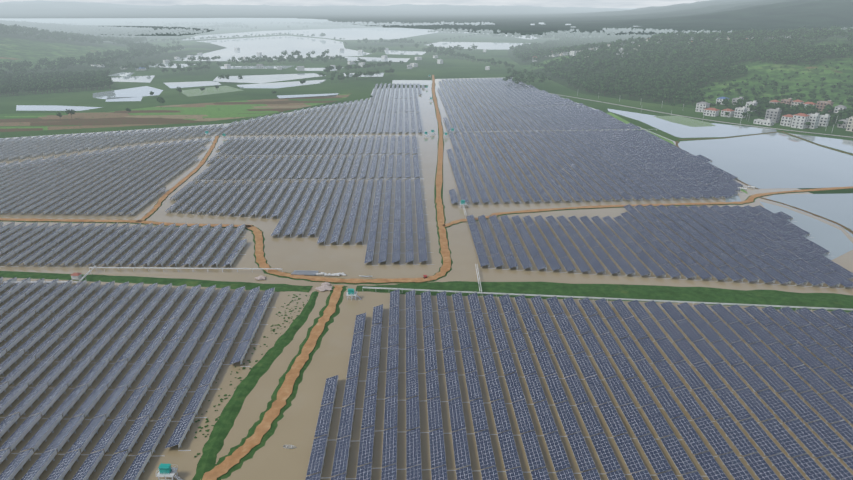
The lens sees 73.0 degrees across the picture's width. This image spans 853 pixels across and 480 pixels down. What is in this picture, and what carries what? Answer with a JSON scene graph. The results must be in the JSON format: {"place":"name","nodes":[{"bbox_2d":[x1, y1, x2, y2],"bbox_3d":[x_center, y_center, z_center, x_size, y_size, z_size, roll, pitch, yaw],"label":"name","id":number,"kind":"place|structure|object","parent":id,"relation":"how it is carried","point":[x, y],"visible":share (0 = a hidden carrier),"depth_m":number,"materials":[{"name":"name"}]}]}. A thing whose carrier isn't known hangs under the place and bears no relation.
{"place":"outdoors","nodes":[
{"label":"outdoors","id":0,"kind":"place"},
{"bbox_2d":[0,30,225,88],"bbox_3d":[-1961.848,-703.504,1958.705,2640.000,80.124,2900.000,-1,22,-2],"label":"hill","id":1,"kind":"structure","parent":0,"point":[20,47],"depth_m":1417.47,"materials":[{"name":"green plant"}]},
{"bbox_2d":[0,20,183,74],"bbox_3d":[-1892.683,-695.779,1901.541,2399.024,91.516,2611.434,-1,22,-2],"label":"tree leaves","id":2,"kind":"object","parent":1,"relation":"on","point":[79,33],"visible":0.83,"depth_m":1558.93,"materials":[{"name":"green plant"}]},
{"bbox_2d":[182,86,242,96],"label":"pond","id":3,"kind":"structure","parent":0,"point":[206,91],"depth_m":890.53,"materials":[{"name":"green liquid"}]},
{"bbox_2d":[0,75,450,282],"bbox_3d":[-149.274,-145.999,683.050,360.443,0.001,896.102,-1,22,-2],"label":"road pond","id":4,"kind":"structure","parent":0,"point":[261,259],"depth_m":330.93,"materials":[{"name":"brown soil"}]},
{"bbox_2d":[138,136,218,221],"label":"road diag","id":5,"kind":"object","parent":4,"relation":"on","point":[167,193],"visible":1,"depth_m":427.16,"materials":[{"name":"brown soil"}]},
{"bbox_2d":[291,270,317,274],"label":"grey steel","id":6,"kind":"object","parent":4,"relation":"on","point":[299,272],"visible":0.9,"depth_m":281.17,"materials":[{"name":"silver metal"}]},
{"bbox_2d":[200,285,343,479],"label":"road","id":7,"kind":"structure","parent":0,"point":[284,392],"depth_m":192.15,"materials":[{"name":"brown soil"}]},
{"bbox_2d":[173,36,371,60],"bbox_3d":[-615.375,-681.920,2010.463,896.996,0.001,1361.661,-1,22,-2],"label":"lake","id":8,"kind":"structure","parent":0,"point":[271,46],"depth_m":1861.08,"materials":[{"name":"liquid"}]},
{"bbox_2d":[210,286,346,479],"bbox_3d":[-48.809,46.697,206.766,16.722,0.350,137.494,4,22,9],"label":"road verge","id":9,"kind":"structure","parent":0,"point":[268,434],"depth_m":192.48,"materials":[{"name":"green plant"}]},
{"bbox_2d":[43,55,566,82],"bbox_3d":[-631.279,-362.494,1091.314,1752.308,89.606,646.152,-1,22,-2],"label":"woodland leaves","id":10,"kind":"object","parent":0,"point":[519,73],"visible":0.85,"depth_m":1177.19,"materials":[{"name":"green plant"}]},
{"bbox_2d":[0,0,708,7],"bbox_3d":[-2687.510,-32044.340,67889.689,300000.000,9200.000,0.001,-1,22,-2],"label":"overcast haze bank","id":11,"kind":"structure","parent":0,"point":[601,3],"depth_m":69317.67,"materials":[{"name":"white"}]},
{"bbox_2d":[183,28,553,40],"bbox_3d":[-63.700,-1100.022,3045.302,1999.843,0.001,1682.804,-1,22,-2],"label":"lake","id":12,"kind":"structure","parent":0,"point":[368,33],"depth_m":2849.03,"materials":[{"name":"liquid"}]},
{"bbox_2d":[62,21,731,55],"bbox_3d":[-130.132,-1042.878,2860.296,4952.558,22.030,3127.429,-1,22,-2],"label":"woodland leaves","id":13,"kind":"object","parent":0,"point":[559,35],"visible":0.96,"depth_m":2615.64,"materials":[{"name":"green plant"}]},
{"bbox_2d":[0,77,852,479],"bbox_3d":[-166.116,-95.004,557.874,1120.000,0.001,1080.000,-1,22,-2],"label":"farm water","id":14,"kind":"structure","parent":0,"point":[272,459],"depth_m":255.31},
{"bbox_2d":[142,136,219,220],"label":"road verge","id":15,"kind":"structure","parent":14,"relation":"on","point":[180,184],"depth_m":417.70,"materials":[{"name":"brown soil"}]},
{"bbox_2d":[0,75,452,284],"bbox_3d":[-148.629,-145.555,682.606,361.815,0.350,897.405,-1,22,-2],"label":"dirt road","id":16,"kind":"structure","parent":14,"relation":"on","point":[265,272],"depth_m":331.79,"materials":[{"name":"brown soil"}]},
{"bbox_2d":[194,294,307,456],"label":"shrubs","id":17,"kind":"object","parent":14,"relation":"on","point":[273,330],"visible":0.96,"depth_m":208.35,"materials":[{"name":"green plant"}]},
{"bbox_2d":[255,275,265,279],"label":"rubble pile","id":18,"kind":"object","parent":14,"relation":"on","point":[260,277],"visible":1,"depth_m":275.82,"materials":[{"name":"grey stone"}]},
{"bbox_2d":[315,285,332,290],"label":"rubble pile","id":19,"kind":"object","parent":14,"relation":"on","point":[323,287],"visible":0.98,"depth_m":265.47,"materials":[{"name":"grey stone"}]},
{"bbox_2d":[315,272,371,276],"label":"bag","id":20,"kind":"object","parent":14,"relation":"on","point":[334,274],"visible":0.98,"depth_m":279.29,"materials":[{"name":"white plastic"}]},
{"bbox_2d":[0,79,852,479],"bbox_3d":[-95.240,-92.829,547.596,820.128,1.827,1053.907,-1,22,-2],"label":"solar panel supports","id":21,"kind":"object","parent":14,"relation":"on","point":[40,353],"visible":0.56,"depth_m":321.38,"materials":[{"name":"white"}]},
{"bbox_2d":[0,78,852,479],"bbox_3d":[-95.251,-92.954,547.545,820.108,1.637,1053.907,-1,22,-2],"label":"solar panels","id":22,"kind":"object","parent":21,"relation":"attached to","point":[616,150],"visible":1,"depth_m":233.03,"materials":[{"name":"blue glass"}]},
{"bbox_2d":[607,112,747,193],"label":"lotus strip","id":23,"kind":"object","parent":14,"relation":"on","point":[627,122],"visible":0.25,"depth_m":614.05,"materials":[{"name":"green plant"}]},
{"bbox_2d":[0,8,852,193],"bbox_3d":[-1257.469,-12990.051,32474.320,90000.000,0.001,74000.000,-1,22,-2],"label":"ground","id":24,"kind":"structure","parent":0,"point":[454,67],"depth_m":1038.71,"materials":[{"name":"green plant"}]},
{"bbox_2d":[16,105,101,110],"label":"pond","id":25,"kind":"structure","parent":24,"relation":"on","point":[42,108],"depth_m":741.19,"materials":[{"name":"liquid"}]},
{"bbox_2d":[107,72,133,76],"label":"paddy","id":26,"kind":"structure","parent":24,"relation":"on","point":[125,74],"depth_m":1115.24,"materials":[{"name":"liquid"}]},
{"bbox_2d":[105,97,141,101],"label":"paddy","id":27,"kind":"structure","parent":24,"relation":"on","point":[112,99],"depth_m":813.41,"materials":[{"name":"liquid"}]},
{"bbox_2d":[93,86,162,98],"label":"pond","id":28,"kind":"structure","parent":24,"relation":"on","point":[137,92],"depth_m":869.91,"materials":[{"name":"liquid"}]},
{"bbox_2d":[111,75,154,82],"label":"pond","id":29,"kind":"structure","parent":24,"relation":"on","point":[146,79],"depth_m":1038.19,"materials":[{"name":"liquid"}]},
{"bbox_2d":[0,271,311,292],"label":"embankment","id":30,"kind":"object","parent":24,"relation":"on","point":[162,281],"visible":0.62,"depth_m":273.87,"materials":[{"name":"green plant"}]},
{"bbox_2d":[149,63,195,67],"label":"paddy","id":31,"kind":"structure","parent":24,"relation":"on","point":[175,66],"depth_m":1287.19,"materials":[{"name":"liquid"}]},
{"bbox_2d":[0,93,351,131],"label":"farmland","id":32,"kind":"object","parent":24,"relation":"on","point":[184,113],"visible":1,"depth_m":693.32,"materials":[{"name":"green plant"}]},
{"bbox_2d":[164,81,220,87],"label":"pond","id":33,"kind":"structure","parent":24,"relation":"on","point":[187,84],"depth_m":971.10,"materials":[{"name":"liquid"}]},
{"bbox_2d":[219,66,291,68],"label":"paddy","id":34,"kind":"structure","parent":24,"relation":"on","point":[250,67],"depth_m":1244.55,"materials":[{"name":"liquid"}]},
{"bbox_2d":[192,291,318,479],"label":"grass strip","id":35,"kind":"object","parent":24,"relation":"on","point":[214,443],"visible":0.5,"depth_m":193.34,"materials":[{"name":"green plant"}]},
{"bbox_2d":[212,73,325,82],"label":"pond","id":36,"kind":"structure","parent":24,"relation":"on","point":[262,78],"depth_m":1052.74,"materials":[{"name":"liquid"}]},
{"bbox_2d":[0,31,547,118],"bbox_3d":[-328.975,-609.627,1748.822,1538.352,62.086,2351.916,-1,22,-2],"label":"field trees","id":37,"kind":"object","parent":24,"relation":"on","point":[29,81],"depth_m":991.67,"materials":[{"name":"green plant"}]},
{"bbox_2d":[237,80,324,87],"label":"pond","id":38,"kind":"structure","parent":24,"relation":"on","point":[279,84],"depth_m":971.10,"materials":[{"name":"liquid"}]},
{"bbox_2d":[277,93,338,98],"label":"pond","id":39,"kind":"structure","parent":24,"relation":"on","point":[298,96],"depth_m":850.23,"materials":[{"name":"liquid"}]},
{"bbox_2d":[295,67,343,70],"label":"paddy","id":40,"kind":"structure","parent":24,"relation":"on","point":[315,69],"depth_m":1204.64,"materials":[{"name":"liquid"}]},
{"bbox_2d":[343,73,383,76],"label":"paddy","id":41,"kind":"structure","parent":24,"relation":"on","point":[374,75],"depth_m":1098.93,"materials":[{"name":"liquid"}]},
{"bbox_2d":[345,57,409,61],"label":"paddy","id":42,"kind":"structure","parent":24,"relation":"on","point":[379,59],"depth_m":1434.65,"materials":[{"name":"liquid"}]},
{"bbox_2d":[384,50,425,54],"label":"paddy","id":43,"kind":"structure","parent":24,"relation":"on","point":[404,52],"depth_m":1655.99,"materials":[{"name":"liquid"}]},
{"bbox_2d":[392,80,431,84],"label":"paddy","id":44,"kind":"structure","parent":24,"relation":"on","point":[421,82],"depth_m":996.87,"materials":[{"name":"liquid"}]},
{"bbox_2d":[3,99,852,479],"bbox_3d":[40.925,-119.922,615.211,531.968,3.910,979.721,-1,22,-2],"label":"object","id":45,"kind":"object","parent":24,"relation":"on","point":[173,471],"depth_m":262.57,"materials":[{"name":"grey concrete"}]},
{"bbox_2d":[160,130,462,472],"bbox_3d":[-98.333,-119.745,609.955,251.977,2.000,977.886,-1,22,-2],"label":"transformer station","id":46,"kind":"object","parent":45,"relation":"on","point":[348,294],"visible":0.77,"depth_m":256.15,"materials":[{"name":"teal"}]},
{"bbox_2d":[158,75,464,473],"bbox_3d":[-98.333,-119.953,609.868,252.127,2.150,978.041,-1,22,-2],"label":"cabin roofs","id":47,"kind":"object","parent":46,"relation":"on","point":[168,466],"visible":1,"depth_m":158.21,"materials":[{"name":"teal metal"}]},
{"bbox_2d":[91,22,848,128],"bbox_3d":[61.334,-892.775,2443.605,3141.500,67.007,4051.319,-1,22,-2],"label":"village","id":48,"kind":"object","parent":24,"relation":"on","point":[817,123],"depth_m":686.63,"materials":[{"name":"grey concrete"}]},
{"bbox_2d":[136,44,852,130],"bbox_3d":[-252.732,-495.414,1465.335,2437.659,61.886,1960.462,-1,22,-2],"label":"houses","id":49,"kind":"structure","parent":48,"relation":"attached to","point":[756,104],"depth_m":673.38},
{"bbox_2d":[140,52,852,125],"bbox_3d":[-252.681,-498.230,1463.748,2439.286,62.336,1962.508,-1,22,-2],"label":"buildings","id":50,"kind":"structure","parent":48,"relation":"attached to","point":[745,109],"depth_m":653.68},
{"bbox_2d":[257,35,845,107],"bbox_3d":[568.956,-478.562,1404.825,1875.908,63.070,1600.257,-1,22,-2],"label":"buildings","id":51,"kind":"structure","parent":48,"relation":"attached to","point":[842,106],"depth_m":711.68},
{"bbox_2d":[535,38,815,116],"bbox_3d":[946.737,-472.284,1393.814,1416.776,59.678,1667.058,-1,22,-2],"label":"red village roof","id":52,"kind":"object","parent":48,"relation":"attached to","point":[787,115],"visible":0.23,"depth_m":688.23,"materials":[{"name":"red tile"}]},
{"bbox_2d":[558,37,852,131],"bbox_3d":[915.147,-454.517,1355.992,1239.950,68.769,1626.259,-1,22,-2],"label":"buildings","id":53,"kind":"structure","parent":48,"relation":"attached to","point":[847,127],"depth_m":702.76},
{"bbox_2d":[356,281,852,312],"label":"embankment","id":54,"kind":"object","parent":24,"relation":"on","point":[762,298],"visible":0.71,"depth_m":262.50,"materials":[{"name":"green plant"}]},
{"bbox_2d":[646,154,740,201],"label":"water","id":55,"kind":"structure","parent":24,"relation":"on","point":[735,198],"depth_m":392.62,"materials":[{"name":"liquid"}]},
{"bbox_2d":[577,94,837,130],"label":"utility poles","id":56,"kind":"object","parent":24,"relation":"on","point":[728,116],"visible":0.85,"depth_m":655.65,"materials":[{"name":"grey concrete"}]},
{"bbox_2d":[671,66,852,128],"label":"village trees","id":57,"kind":"object","parent":24,"relation":"on","point":[775,83],"depth_m":738.70,"materials":[{"name":"green plant"}]},
{"bbox_2d":[760,201,852,266],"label":"pond","id":58,"kind":"structure","parent":24,"relation":"on","point":[835,242],"depth_m":331.92,"materials":[{"name":"liquid"}]},
{"bbox_2d":[0,0,852,35],"bbox_3d":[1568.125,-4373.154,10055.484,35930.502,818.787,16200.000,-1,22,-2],"label":"mountains","id":59,"kind":"structure","parent":0,"point":[730,15],"depth_m":6259.44,"materials":[{"name":"grey"}]},
{"bbox_2d":[426,42,529,49],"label":"pond","id":60,"kind":"structure","parent":0,"point":[491,46],"depth_m":1958.08,"materials":[{"name":"liquid"}]},
{"bbox_2d":[445,186,852,226],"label":"road","id":61,"kind":"structure","parent":0,"point":[750,198],"depth_m":379.55,"materials":[{"name":"brown soil"}]},
{"bbox_2d":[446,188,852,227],"bbox_3d":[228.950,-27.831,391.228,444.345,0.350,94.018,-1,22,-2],"label":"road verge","id":62,"kind":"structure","parent":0,"point":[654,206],"depth_m":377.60,"materials":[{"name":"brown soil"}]},
{"bbox_2d":[508,36,852,125],"bbox_3d":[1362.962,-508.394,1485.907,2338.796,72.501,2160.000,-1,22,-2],"label":"forest","id":63,"kind":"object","parent":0,"point":[763,69],"depth_m":833.76,"materials":[{"name":"green plant"}]},
{"bbox_2d":[512,25,852,77],"bbox_3d":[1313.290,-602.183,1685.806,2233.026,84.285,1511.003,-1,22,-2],"label":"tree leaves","id":64,"kind":"object","parent":63,"relation":"on","point":[551,47],"visible":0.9,"depth_m":1074.36,"materials":[{"name":"green plant"}]},
{"bbox_2d":[531,37,852,104],"bbox_3d":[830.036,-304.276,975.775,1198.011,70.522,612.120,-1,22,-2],"label":"trees","id":65,"kind":"object","parent":63,"relation":"on","point":[805,85],"visible":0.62,"depth_m":800.94,"materials":[{"name":"green plant"}]},
{"bbox_2d":[567,41,852,121],"bbox_3d":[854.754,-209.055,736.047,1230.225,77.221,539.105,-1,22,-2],"label":"hill trees","id":66,"kind":"object","parent":63,"relation":"on","point":[775,53],"depth_m":871.20,"materials":[{"name":"green plant"}]},
{"bbox_2d":[608,109,776,137],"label":"pond","id":67,"kind":"structure","parent":0,"point":[685,131],"depth_m":619.06,"materials":[{"name":"liquid"}]},
{"bbox_2d":[654,116,714,126],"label":"pond algae","id":68,"kind":"object","parent":67,"relation":"on","point":[690,122],"visible":1,"depth_m":656.78,"materials":[{"name":"green plant"}]},
{"bbox_2d":[550,93,852,137],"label":"village road","id":69,"kind":"structure","parent":0,"point":[709,120],"depth_m":661.15,"materials":[{"name":"concrete"}]},
{"bbox_2d":[675,141,757,188],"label":"pond bank","id":70,"kind":"structure","parent":0,"point":[677,142],"depth_m":432.35,"materials":[{"name":"brown soil"}]},
{"bbox_2d":[678,133,852,188],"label":"pond","id":71,"kind":"structure","parent":0,"point":[771,160],"depth_m":489.90,"materials":[{"name":"liquid"}]},
{"bbox_2d":[678,131,852,154],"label":"pond bank","id":72,"kind":"structure","parent":0,"point":[770,132],"depth_m":570.96,"materials":[{"name":"brown soil"}]},
{"bbox_2d":[759,197,852,233],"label":"pond bank","id":73,"kind":"structure","parent":0,"point":[848,229],"depth_m":360.49,"materials":[{"name":"brown soil"}]},
{"bbox_2d":[766,193,852,236],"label":"pond","id":74,"kind":"structure","parent":0,"point":[837,208],"depth_m":380.69,"materials":[{"name":"liquid"}]},
{"bbox_2d":[789,133,852,152],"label":"pond","id":75,"kind":"structure","parent":0,"point":[843,145],"depth_m":555.04,"materials":[{"name":"liquid"}]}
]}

